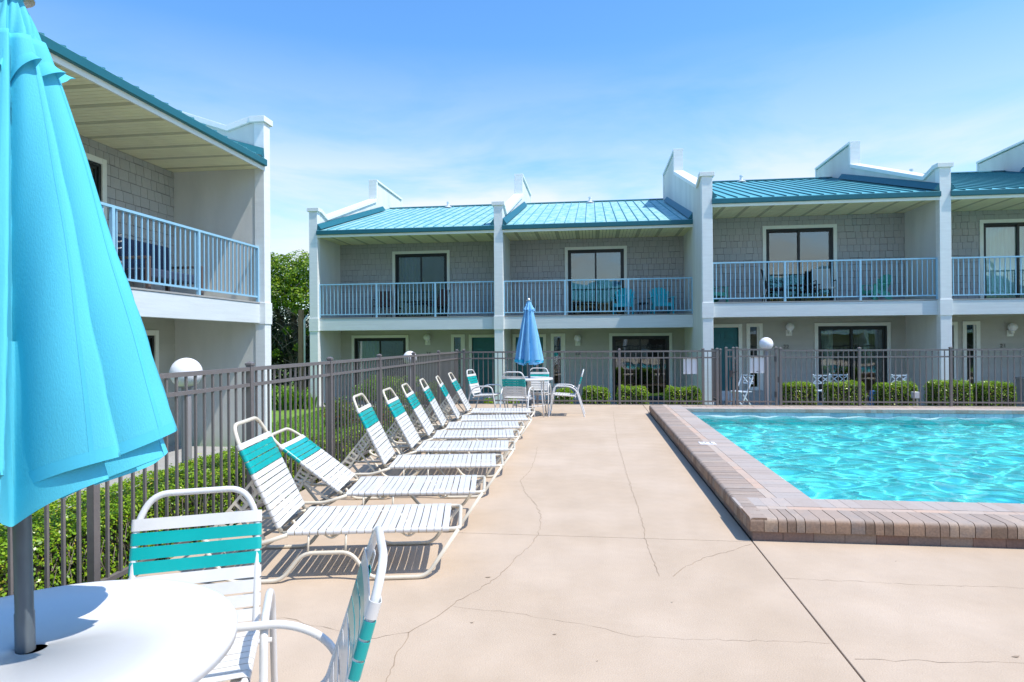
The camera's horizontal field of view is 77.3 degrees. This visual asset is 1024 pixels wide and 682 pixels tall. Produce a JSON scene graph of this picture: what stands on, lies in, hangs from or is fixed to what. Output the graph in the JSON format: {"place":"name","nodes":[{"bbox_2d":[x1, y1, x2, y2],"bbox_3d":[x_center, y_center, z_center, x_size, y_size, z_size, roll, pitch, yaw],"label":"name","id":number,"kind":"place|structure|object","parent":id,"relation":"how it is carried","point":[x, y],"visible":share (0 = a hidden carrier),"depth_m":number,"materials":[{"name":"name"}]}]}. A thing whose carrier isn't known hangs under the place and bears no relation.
{"place":"outdoors","nodes":[
{"label":"outdoors","id":0,"kind":"place"},
{"bbox_2d":[38,32,272,446],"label":"condominium building","id":1,"kind":"structure","parent":0,"point":[187,189],"depth_m":11.75,"materials":[{"name":"paint"}]},
{"bbox_2d":[85,152,106,220],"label":"sliding door","id":2,"kind":"structure","parent":1,"relation":"in","point":[98,166],"depth_m":10.48,"materials":[{"name":"white metal"}]},
{"bbox_2d":[146,330,158,372],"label":"sliding door","id":3,"kind":"structure","parent":1,"relation":"in","point":[153,335],"depth_m":11.74,"materials":[{"name":"white metal"}]},
{"bbox_2d":[118,237,203,294],"bbox_3d":[-5.891,-1.190,10.664,0.700,0.920,1.430,0,0,7],"label":"loveseat","id":4,"kind":"object","parent":1,"relation":"on","point":[126,271],"visible":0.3,"depth_m":10.49,"materials":[{"name":"grey wood"}]},
{"bbox_2d":[272,396,435,443],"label":"lawn","id":5,"kind":"structure","parent":0,"point":[282,413],"depth_m":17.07,"materials":[{"name":"green plant"}]},
{"bbox_2d":[271,385,307,401],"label":"leafy plant","id":6,"kind":"object","parent":5,"relation":"on","point":[282,391],"visible":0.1,"depth_m":19.45,"materials":[{"name":"green plant"}]},
{"bbox_2d":[271,388,311,409],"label":"leafy plant","id":7,"kind":"object","parent":5,"relation":"on","point":[282,399],"visible":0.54,"depth_m":19.03,"materials":[{"name":"green plant"}]},
{"bbox_2d":[298,310,303,394],"bbox_3d":[-6.928,0.535,21.022,0.165,3.130,0.140,0,0,7],"label":"wooden post","id":8,"kind":"object","parent":5,"relation":"on","point":[300,336],"visible":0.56,"depth_m":20.96,"materials":[{"name":"brown wood"}]},
{"bbox_2d":[292,394,316,408],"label":"leafy plant","id":9,"kind":"object","parent":5,"relation":"on","point":[302,407],"visible":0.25,"depth_m":19.32,"materials":[{"name":"green plant"}]},
{"bbox_2d":[304,315,307,362],"bbox_3d":[-6.705,0.628,20.843,0.172,2.940,0.057,0,0,7],"label":"pipe","id":10,"kind":"object","parent":5,"relation":"on","point":[305,318],"visible":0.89,"depth_m":20.82,"materials":[{"name":"grey metal"}]},
{"bbox_2d":[319,395,367,429],"bbox_3d":[-3.144,1.519,12.019,1.011,1.000,0.802,0,0,30],"label":"shrub","id":11,"kind":"object","parent":5,"relation":"on","point":[339,411],"visible":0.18,"depth_m":11.84,"materials":[{"name":"green plant"}]},
{"bbox_2d":[352,374,390,411],"bbox_3d":[-4.009,1.480,18.346,1.136,1.111,1.122,0,0,7],"label":"shrub","id":12,"kind":"object","parent":5,"relation":"on","point":[370,389],"visible":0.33,"depth_m":18.15,"materials":[{"name":"green plant"}]},
{"bbox_2d":[383,375,419,404],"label":"shrub","id":13,"kind":"object","parent":5,"relation":"on","point":[401,390],"visible":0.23,"depth_m":18.19,"materials":[{"name":"green plant"}]},
{"bbox_2d":[416,382,445,407],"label":"shrub","id":14,"kind":"object","parent":5,"relation":"on","point":[432,391],"visible":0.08,"depth_m":17.90,"materials":[{"name":"green plant"}]},
{"bbox_2d":[271,361,663,397],"bbox_3d":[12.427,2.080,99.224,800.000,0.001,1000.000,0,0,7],"label":"ground","id":15,"kind":"structure","parent":0,"point":[293,387],"depth_m":28.74,"materials":[{"name":"green plant"}]},
{"bbox_2d":[271,250,309,390],"bbox_3d":[-9.913,-0.683,27.018,9.366,6.259,4.582,0,0,7],"label":"tree","id":16,"kind":"object","parent":15,"relation":"on","point":[290,287],"visible":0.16,"depth_m":26.04,"materials":[{"name":"green plant"}]},
{"bbox_2d":[271,296,309,382],"bbox_3d":[-11.675,-0.020,30.670,6.351,5.935,5.541,0,0,7],"label":"tree","id":17,"kind":"object","parent":15,"relation":"on","point":[286,325],"visible":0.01,"depth_m":30.50,"materials":[{"name":"green plant"}]},
{"bbox_2d":[307,140,1023,406],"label":"condominium building","id":18,"kind":"structure","parent":15,"relation":"on","point":[942,244],"depth_m":19.28,"materials":[{"name":"paint"}]},
{"bbox_2d":[351,335,408,400],"bbox_3d":[-4.415,0.903,21.571,1.980,2.200,0.222,0,0,7],"label":"sliding door","id":19,"kind":"structure","parent":18,"relation":"in","point":[370,346],"depth_m":21.59,"materials":[{"name":"white metal"}]},
{"bbox_2d":[372,291,391,316],"bbox_3d":[-4.246,-1.186,20.924,0.484,0.925,0.614,0,0,5],"label":"armchair","id":20,"kind":"object","parent":18,"relation":"on","point":[382,298],"visible":0.62,"depth_m":21.13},
{"bbox_2d":[401,301,433,316],"bbox_3d":[-3.053,-1.010,20.770,1.000,0.550,0.500,0,0,7],"label":"coffee table","id":21,"kind":"object","parent":18,"relation":"on","point":[416,302],"visible":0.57,"depth_m":20.59,"materials":[{"name":"metal"}]},
{"bbox_2d":[392,250,449,316],"bbox_3d":[-3.016,-1.870,21.397,1.960,2.265,0.222,0,0,7],"label":"sliding door","id":22,"kind":"structure","parent":18,"relation":"in","point":[407,266],"depth_m":21.46,"materials":[{"name":"glass"}]},
{"bbox_2d":[423,334,429,344],"bbox_3d":[-2.814,-0.051,21.172,0.230,0.365,0.235,0,0,7],"label":"wall lamp","id":23,"kind":"object","parent":18,"relation":"attached to","point":[426,337],"visible":1,"depth_m":21.12,"materials":[{"name":"beige paint"}]},
{"bbox_2d":[426,289,449,316],"bbox_3d":[-2.378,-1.190,20.557,0.614,0.906,0.484,0,0,37],"label":"armchair","id":24,"kind":"object","parent":18,"relation":"on","point":[442,298],"visible":0.78,"depth_m":20.43,"materials":[{"name":"wicker"}]},
{"bbox_2d":[451,334,464,386],"bbox_3d":[-1.777,0.641,21.166,0.470,1.725,0.075,0,0,7],"label":"window","id":25,"kind":"structure","parent":18,"relation":"in","point":[462,336],"depth_m":21.15,"materials":[{"name":"beige paint"}]},
{"bbox_2d":[469,334,494,399],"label":"entry door","id":26,"kind":"structure","parent":18,"relation":"in","point":[477,342],"depth_m":21.11,"materials":[{"name":"teal paint"}]},
{"bbox_2d":[512,334,546,399],"bbox_3d":[0.576,0.870,20.907,1.100,2.195,0.145,0,0,7],"label":"entry door","id":27,"kind":"structure","parent":18,"relation":"in","point":[542,337],"depth_m":20.90,"materials":[{"name":"teal paint"}]},
{"bbox_2d":[551,333,565,386],"bbox_3d":[1.497,0.618,20.757,0.470,1.725,0.075,0,0,7],"label":"window","id":28,"kind":"structure","parent":18,"relation":"in","point":[562,335],"depth_m":20.74,"materials":[{"name":"beige paint"}]},
{"bbox_2d":[574,334,580,345],"bbox_3d":[2.108,-0.027,20.556,0.230,0.365,0.235,0,0,7],"label":"wall lamp","id":29,"kind":"object","parent":18,"relation":"attached to","point":[577,338],"visible":1,"depth_m":20.50,"materials":[{"name":"beige paint"}]},
{"bbox_2d":[572,301,597,314],"bbox_3d":[2.306,-0.998,20.100,0.800,0.450,0.450,0,0,7],"label":"coffee table","id":30,"kind":"object","parent":18,"relation":"on","point":[585,302],"visible":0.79,"depth_m":19.91,"materials":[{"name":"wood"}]},
{"bbox_2d":[565,246,626,314],"bbox_3d":[2.704,-1.911,20.638,1.980,2.265,0.135,0,0,7],"label":"sliding door","id":31,"kind":"structure","parent":18,"relation":"in","point":[592,249],"depth_m":20.62,"materials":[{"name":"glass"}]},
{"bbox_2d":[611,288,636,313],"bbox_3d":[3.459,-1.234,19.760,0.720,0.905,0.773,0,0,15],"label":"adirondack chair","id":32,"kind":"object","parent":18,"relation":"on","point":[623,304],"visible":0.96,"depth_m":19.94,"materials":[{"name":"teal plastic"}]},
{"bbox_2d":[609,333,672,399],"bbox_3d":[4.112,0.842,20.460,1.980,2.200,0.135,0,0,7],"label":"sliding door","id":33,"kind":"structure","parent":18,"relation":"in","point":[612,336],"depth_m":20.45,"materials":[{"name":"white metal"}]},
{"bbox_2d":[637,302,648,313],"bbox_3d":[4.040,-0.985,19.782,0.360,0.402,0.360,0,0,7],"label":"side table","id":34,"kind":"object","parent":18,"relation":"on","point":[640,303],"visible":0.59,"depth_m":19.69,"materials":[{"name":"wood"}]},
{"bbox_2d":[648,287,675,313],"bbox_3d":[4.576,-1.242,19.621,0.720,0.905,0.773,0,0,1],"label":"adirondack chair","id":35,"kind":"object","parent":18,"relation":"on","point":[659,302],"visible":0.79,"depth_m":19.83,"materials":[{"name":"teal plastic"}]},
{"bbox_2d":[713,283,727,301],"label":"adirondack chair","id":36,"kind":"object","parent":18,"relation":"on","point":[718,295],"visible":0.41,"depth_m":17.56,"materials":[{"name":"green plastic"}]},
{"bbox_2d":[713,324,741,400],"bbox_3d":[6.124,0.617,18.550,1.040,2.215,0.145,0,0,7],"label":"entry door","id":37,"kind":"structure","parent":18,"relation":"in","point":[724,335],"depth_m":18.54,"materials":[{"name":"teal paint"}]},
{"bbox_2d":[746,323,762,389],"bbox_3d":[6.977,0.456,18.409,0.450,1.925,0.075,0,0,7],"label":"window","id":38,"kind":"structure","parent":18,"relation":"in","point":[759,326],"depth_m":18.39,"materials":[{"name":"beige paint"}]},
{"bbox_2d":[761,269,783,301],"bbox_3d":[7.245,-1.506,17.738,0.614,0.955,0.504,0,0,27],"label":"armchair","id":39,"kind":"object","parent":18,"relation":"on","point":[771,289],"visible":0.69,"depth_m":17.62,"materials":[{"name":"wicker"}]},
{"bbox_2d":[786,323,793,335],"bbox_3d":[7.894,-0.331,18.169,0.230,0.365,0.235,0,0,7],"label":"wall lamp","id":40,"kind":"object","parent":18,"relation":"attached to","point":[789,327],"visible":1,"depth_m":18.12,"materials":[{"name":"beige paint"}]},
{"bbox_2d":[762,224,837,301],"bbox_3d":[8.203,-2.173,18.287,2.020,2.265,0.135,0,0,7],"label":"sliding door","id":41,"kind":"structure","parent":18,"relation":"in","point":[831,229],"depth_m":18.26,"materials":[{"name":"glass"}]},
{"bbox_2d":[787,284,820,300],"bbox_3d":[7.978,-1.286,17.526,0.750,0.500,0.450,0,0,7],"label":"coffee table","id":42,"kind":"object","parent":18,"relation":"on","point":[799,285],"visible":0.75,"depth_m":17.41,"materials":[{"name":"wicker"}]},
{"bbox_2d":[811,269,836,300],"bbox_3d":[8.602,-1.531,17.654,0.524,0.985,0.614,0,0,12],"label":"armchair","id":43,"kind":"object","parent":18,"relation":"on","point":[824,278],"visible":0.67,"depth_m":17.85,"materials":[{"name":"plastic"}]},
{"bbox_2d":[814,322,890,400],"bbox_3d":[9.622,0.590,18.152,2.030,2.220,0.222,0,0,7],"label":"sliding door","id":44,"kind":"structure","parent":18,"relation":"in","point":[823,332],"depth_m":18.13,"materials":[{"name":"brown metal"}]},
{"bbox_2d":[862,274,892,299],"bbox_3d":[9.798,-1.434,17.214,0.657,0.769,0.612,0,0,-13],"label":"adirondack chair","id":45,"kind":"object","parent":18,"relation":"on","point":[879,288],"visible":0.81,"depth_m":17.14,"materials":[{"name":"green plastic"}]},
{"bbox_2d":[952,322,957,379],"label":"entry door","id":46,"kind":"structure","parent":18,"relation":"in","point":[955,324],"depth_m":17.71,"materials":[{"name":"white paint"}]},
{"bbox_2d":[962,321,980,383],"bbox_3d":[12.693,0.415,17.694,0.450,1.925,0.075,0,0,7],"label":"window","id":47,"kind":"structure","parent":18,"relation":"in","point":[976,324],"depth_m":17.67,"materials":[{"name":"beige paint"}]},
{"bbox_2d":[979,219,1023,298],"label":"sliding door","id":48,"kind":"structure","parent":18,"relation":"in","point":[997,237],"depth_m":17.70,"materials":[{"name":"glass"}]},
{"bbox_2d":[1007,323,1017,335],"bbox_3d":[13.649,-0.312,17.449,0.230,0.365,0.235,0,0,7],"label":"wall lamp","id":49,"kind":"object","parent":18,"relation":"attached to","point":[1012,328],"visible":1,"depth_m":17.41,"materials":[{"name":"beige paint"}]},
{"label":"planting bed","id":50,"kind":"structure","parent":15,"relation":"on","visible":0},
{"bbox_2d":[169,358,202,465],"bbox_3d":[-3.172,1.082,6.241,0.296,1.838,0.296,0,0,7],"label":"globe lamp","id":51,"kind":"object","parent":50,"relation":"on","point":[184,364],"visible":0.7,"depth_m":6.20,"materials":[{"name":"white glass"}]},
{"bbox_2d":[0,419,376,597],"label":"hedge","id":52,"kind":"object","parent":50,"relation":"on","point":[54,545],"visible":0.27,"depth_m":4.50,"materials":[{"name":"green plant"}]},
{"bbox_2d":[339,403,390,437],"bbox_3d":[-2.333,1.524,10.533,0.945,0.972,0.968,0,0,-31],"label":"shrub","id":53,"kind":"object","parent":50,"relation":"on","point":[364,415],"visible":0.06,"depth_m":10.47,"materials":[{"name":"green plant"}]},
{"bbox_2d":[383,406,405,440],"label":"shrub","id":54,"kind":"object","parent":50,"relation":"on","point":[392,422],"visible":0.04,"depth_m":11.42,"materials":[{"name":"green plant"}]},
{"bbox_2d":[383,401,421,429],"bbox_3d":[-2.196,1.567,12.574,0.920,0.895,0.767,0,0,-4],"label":"shrub","id":55,"kind":"object","parent":50,"relation":"on","point":[405,409],"visible":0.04,"depth_m":12.55,"materials":[{"name":"green plant"}]},
{"bbox_2d":[404,351,415,414],"bbox_3d":[-2.151,1.108,13.521,0.290,1.795,0.290,0,0,7],"label":"globe lamp","id":56,"kind":"object","parent":50,"relation":"on","point":[408,352],"visible":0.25,"depth_m":13.44,"materials":[{"name":"white glass"}]},
{"bbox_2d":[505,398,518,403],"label":"box hedge","id":57,"kind":"object","parent":50,"relation":"on","point":[509,402],"visible":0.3,"depth_m":15.11,"materials":[{"name":"green plant"}]},
{"bbox_2d":[554,387,573,403],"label":"box hedge","id":58,"kind":"object","parent":50,"relation":"on","point":[567,390],"visible":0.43,"depth_m":14.93,"materials":[{"name":"green plant"}]},
{"bbox_2d":[581,385,610,403],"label":"box hedge","id":59,"kind":"object","parent":50,"relation":"on","point":[592,392],"visible":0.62,"depth_m":14.77,"materials":[{"name":"green plant"}]},
{"bbox_2d":[615,384,649,404],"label":"box hedge","id":60,"kind":"object","parent":50,"relation":"on","point":[633,393],"visible":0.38,"depth_m":14.73,"materials":[{"name":"green plant"}]},
{"bbox_2d":[663,385,701,404],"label":"box hedge","id":61,"kind":"object","parent":50,"relation":"on","point":[692,396],"visible":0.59,"depth_m":14.59,"materials":[{"name":"green plant"}]},
{"bbox_2d":[759,337,772,404],"bbox_3d":[5.686,0.834,14.304,0.300,1.835,0.300,0,0,7],"label":"globe lamp","id":62,"kind":"object","parent":50,"relation":"on","point":[765,342],"visible":0.79,"depth_m":14.26,"materials":[{"name":"white glass"}]},
{"bbox_2d":[778,381,816,404],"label":"box hedge","id":63,"kind":"object","parent":50,"relation":"on","point":[788,389],"visible":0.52,"depth_m":14.25,"materials":[{"name":"green plant"}]},
{"bbox_2d":[821,378,867,404],"bbox_3d":[7.469,1.290,14.360,0.905,0.918,0.690,0,0,7],"label":"box hedge","id":64,"kind":"object","parent":50,"relation":"on","point":[851,389],"visible":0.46,"depth_m":14.14,"materials":[{"name":"green plant"}]},
{"bbox_2d":[869,391,875,404],"bbox_3d":[8.477,1.443,14.912,0.265,0.580,0.265,0,0,7],"label":"garden stool","id":65,"kind":"object","parent":50,"relation":"on","point":[872,398],"visible":0.11,"depth_m":14.86,"materials":[{"name":"blue ceramic"}]},
{"bbox_2d":[872,380,918,405],"bbox_3d":[8.506,1.286,14.195,0.865,0.912,0.703,0,0,7],"label":"box hedge","id":66,"kind":"object","parent":50,"relation":"on","point":[892,391],"visible":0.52,"depth_m":13.97,"materials":[{"name":"green plant"}]},
{"bbox_2d":[911,392,918,405],"bbox_3d":[8.652,1.410,13.731,0.130,0.640,0.100,0,0,7],"label":"utility box","id":67,"kind":"object","parent":50,"relation":"on","point":[917,395],"visible":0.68,"depth_m":13.71,"materials":[{"name":"white metal"}]},
{"bbox_2d":[923,378,973,405],"bbox_3d":[9.597,1.274,14.077,0.868,0.920,0.688,0,0,7],"label":"box hedge","id":68,"kind":"object","parent":50,"relation":"on","point":[941,391],"visible":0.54,"depth_m":13.86,"materials":[{"name":"green plant"}]},
{"bbox_2d":[971,380,1017,405],"bbox_3d":[10.526,1.286,13.996,0.781,0.882,0.686,0,0,7],"label":"box hedge","id":69,"kind":"object","parent":50,"relation":"on","point":[992,392],"visible":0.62,"depth_m":13.78,"materials":[{"name":"green plant"}]},
{"bbox_2d":[4,401,1022,526],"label":"patio slab","id":70,"kind":"structure","parent":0,"point":[171,457],"depth_m":11.34,"materials":[{"name":"beige concrete"}]},
{"bbox_2d":[729,374,754,404],"bbox_3d":[5.879,1.298,16.401,0.486,0.887,0.422,0,0,-23],"label":"folding chair","id":71,"kind":"object","parent":70,"relation":"on","point":[746,382],"visible":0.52,"depth_m":16.39,"materials":[{"name":"blue paint"}]},
{"bbox_2d":[812,374,829,399],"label":"folding chair","id":72,"kind":"object","parent":70,"relation":"on","point":[813,375],"visible":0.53,"depth_m":16.22,"materials":[{"name":"blue paint"}]},
{"bbox_2d":[829,374,847,383],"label":"folding chair","id":73,"kind":"object","parent":70,"relation":"on","point":[840,375],"visible":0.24,"depth_m":16.36,"materials":[{"name":"blue paint"}]},
{"bbox_2d":[888,374,906,383],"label":"folding chair","id":74,"kind":"object","parent":70,"relation":"on","point":[892,375],"visible":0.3,"depth_m":15.99,"materials":[{"name":"blue paint"}]},
{"bbox_2d":[26,0,1023,329],"label":"sky","id":75,"kind":"structure","parent":0,"point":[436,102],"materials":[{"name":"blue"}]},
{"bbox_2d":[136,403,1023,681],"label":"pool deck","id":76,"kind":"structure","parent":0,"point":[585,557],"depth_m":3.63,"materials":[{"name":"beige concrete"}]},
{"bbox_2d":[0,0,177,653],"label":"parasol","id":77,"kind":"object","parent":76,"relation":"on","point":[84,403],"visible":1,"depth_m":1.37,"materials":[{"name":"fabric"}]},
{"bbox_2d":[0,579,237,681],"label":"patio table","id":78,"kind":"object","parent":76,"relation":"on","point":[142,630],"visible":0.86,"depth_m":1.53,"materials":[{"name":"white plastic"}]},
{"bbox_2d":[128,486,277,681],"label":"patio chair","id":79,"kind":"object","parent":76,"relation":"on","point":[239,664],"visible":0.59,"depth_m":2.28,"materials":[{"name":"white plastic"}]},
{"bbox_2d":[7,349,458,595],"bbox_3d":[-2.263,1.059,6.586,0.063,1.753,16.313,0,0,7],"label":"metal fence","id":80,"kind":"object","parent":76,"relation":"on","point":[404,375],"visible":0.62,"depth_m":5.76,"materials":[{"name":"brown metal"}]},
{"bbox_2d":[237,526,386,681],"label":"patio chair","id":81,"kind":"object","parent":76,"relation":"on","point":[356,633],"visible":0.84,"depth_m":1.75,"materials":[{"name":"white metal"}]},
{"bbox_2d":[201,416,462,583],"bbox_3d":[-1.095,0.958,4.110,1.544,0.930,0.675,0,0,-4],"label":"chaise lounge","id":82,"kind":"object","parent":76,"relation":"on","point":[389,523],"visible":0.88,"depth_m":4.00,"materials":[{"name":"white plastic"}]},
{"bbox_2d":[271,427,485,531],"bbox_3d":[-1.028,1.061,5.074,1.638,0.727,0.675,0,0,-2],"label":"chaise lounge","id":83,"kind":"object","parent":76,"relation":"on","point":[355,489],"visible":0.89,"depth_m":4.98,"materials":[{"name":"white plastic"}]},
{"bbox_2d":[334,393,503,499],"bbox_3d":[-0.854,0.962,6.097,1.544,0.925,0.675,0,0,-2],"label":"chaise lounge","id":84,"kind":"object","parent":76,"relation":"on","point":[490,461],"visible":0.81,"depth_m":5.96,"materials":[{"name":"white plastic"}]},
{"bbox_2d":[368,387,515,477],"bbox_3d":[-0.736,0.968,6.981,1.544,0.914,0.675,0,0,0],"label":"chaise lounge","id":85,"kind":"object","parent":76,"relation":"on","point":[444,447],"visible":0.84,"depth_m":6.86,"materials":[{"name":"white plastic"}]},
{"bbox_2d":[391,383,519,461],"bbox_3d":[-0.680,0.972,7.867,1.544,0.908,0.675,0,0,-1],"label":"chaise lounge","id":86,"kind":"object","parent":76,"relation":"on","point":[418,411],"visible":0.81,"depth_m":7.74,"materials":[{"name":"white plastic"}]},
{"bbox_2d":[409,378,524,448],"bbox_3d":[-0.608,0.967,8.707,1.544,0.920,0.675,0,0,-2],"label":"chaise lounge","id":87,"kind":"object","parent":76,"relation":"on","point":[432,401],"visible":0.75,"depth_m":8.59,"materials":[{"name":"white plastic"}]},
{"bbox_2d":[429,375,532,440],"bbox_3d":[-0.482,0.970,9.522,1.544,0.914,0.674,0,0,-3],"label":"chaise lounge","id":88,"kind":"object","parent":76,"relation":"on","point":[475,418],"visible":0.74,"depth_m":9.34,"materials":[{"name":"white plastic"}]},
{"bbox_2d":[465,369,506,414],"bbox_3d":[-0.515,0.991,12.366,0.699,0.882,0.539,0,0,19],"label":"patio chair","id":89,"kind":"object","parent":76,"relation":"on","point":[473,388],"visible":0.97,"depth_m":12.36,"materials":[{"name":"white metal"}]},
{"bbox_2d":[442,372,534,429],"bbox_3d":[-0.394,0.971,10.544,1.544,0.914,0.674,0,0,1],"label":"chaise lounge","id":90,"kind":"object","parent":76,"relation":"on","point":[460,395],"visible":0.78,"depth_m":10.40,"materials":[{"name":"white plastic"}]},
{"bbox_2d":[499,371,534,416],"bbox_3d":[0.095,0.986,11.765,0.538,0.882,0.699,0,0,13],"label":"patio chair","id":91,"kind":"object","parent":76,"relation":"on","point":[506,387],"visible":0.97,"depth_m":11.54,"materials":[{"name":"white plastic"}]},
{"bbox_2d":[514,298,543,416],"bbox_3d":[0.332,0.301,12.271,0.560,2.250,0.568,0,0,7],"label":"parasol","id":92,"kind":"object","parent":76,"relation":"on","point":[529,350],"visible":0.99,"depth_m":12.16,"materials":[{"name":"fabric"}]},
{"bbox_2d":[506,376,552,416],"bbox_3d":[0.334,1.063,12.273,0.910,0.720,0.910,0,0,7],"label":"patio table","id":93,"kind":"object","parent":76,"relation":"on","point":[534,378],"visible":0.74,"depth_m":12.10,"materials":[{"name":"white plastic"}]},
{"bbox_2d":[522,368,551,413],"bbox_3d":[0.500,0.985,12.790,0.538,0.882,0.699,0,0,9],"label":"patio chair","id":94,"kind":"object","parent":76,"relation":"on","point":[538,386],"visible":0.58,"depth_m":12.99,"materials":[{"name":"white plastic"}]},
{"bbox_2d":[548,369,584,416],"bbox_3d":[1.051,0.980,12.264,0.699,0.882,0.539,0,0,7],"label":"patio chair","id":95,"kind":"object","parent":76,"relation":"on","point":[558,394],"visible":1,"depth_m":12.04,"materials":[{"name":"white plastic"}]},
{"bbox_2d":[458,348,718,404],"bbox_3d":[1.635,0.793,14.287,5.776,1.253,0.063,0,0,7],"label":"metal fence","id":96,"kind":"object","parent":76,"relation":"on","point":[619,358],"visible":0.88,"depth_m":14.17,"materials":[{"name":"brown metal"}]},
{"bbox_2d":[683,358,696,373],"bbox_3d":[3.912,0.533,14.024,0.305,0.380,0.024,0,0,7],"label":"sign board","id":97,"kind":"object","parent":96,"relation":"attached to","point":[694,365],"visible":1,"depth_m":14.03,"materials":[{"name":"white plastic"}]},
{"bbox_2d":[711,348,721,404],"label":"metal gate","id":98,"kind":"structure","parent":96,"relation":"attached to","point":[720,377],"depth_m":14.08,"materials":[{"name":"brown metal"}]},
{"bbox_2d":[283,411,1015,681],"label":"deck cracks","id":99,"kind":"object","parent":76,"relation":"on","point":[654,564],"visible":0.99,"depth_m":3.66,"materials":[{"name":"grey concrete"}]},
{"bbox_2d":[650,414,862,680],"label":"deck joint bed","id":100,"kind":"object","parent":76,"relation":"in","point":[721,502],"visible":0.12,"depth_m":5.74,"materials":[{"name":"grey concrete"}]},
{"bbox_2d":[649,405,1023,548],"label":"pool coping","id":101,"kind":"object","parent":76,"relation":"on","point":[760,501],"visible":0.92,"depth_m":4.79,"materials":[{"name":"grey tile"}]},
{"bbox_2d":[698,442,716,444],"bbox_3d":[2.364,1.241,7.750,0.190,0.018,0.170,0,0,7],"label":"depth marker","id":102,"kind":"object","parent":101,"relation":"on","point":[710,443],"visible":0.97,"depth_m":7.71,"materials":[{"name":"white tile"}]},
{"bbox_2d":[778,346,1023,406],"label":"metal fence","id":103,"kind":"object","parent":76,"relation":"on","point":[950,356],"visible":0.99,"depth_m":13.46,"materials":[{"name":"brown metal"}]},
{"bbox_2d":[725,347,778,405],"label":"metal gate","id":104,"kind":"structure","parent":103,"relation":"attached to","point":[733,371],"depth_m":13.86,"materials":[{"name":"grey metal"}]},
{"bbox_2d":[750,355,763,372],"bbox_3d":[5.309,0.503,13.850,0.290,0.380,0.024,0,0,7],"label":"sign board","id":105,"kind":"object","parent":104,"relation":"attached to","point":[756,364],"visible":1,"depth_m":13.86,"materials":[{"name":"white plastic"}]},
{"bbox_2d":[695,414,1023,503],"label":"water","id":106,"kind":"structure","parent":0,"point":[911,458],"depth_m":7.64,"materials":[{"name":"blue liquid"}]},
{"bbox_2d":[1015,377,1023,405],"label":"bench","id":107,"kind":"object","parent":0,"point":[1018,387],"visible":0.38,"depth_m":16.81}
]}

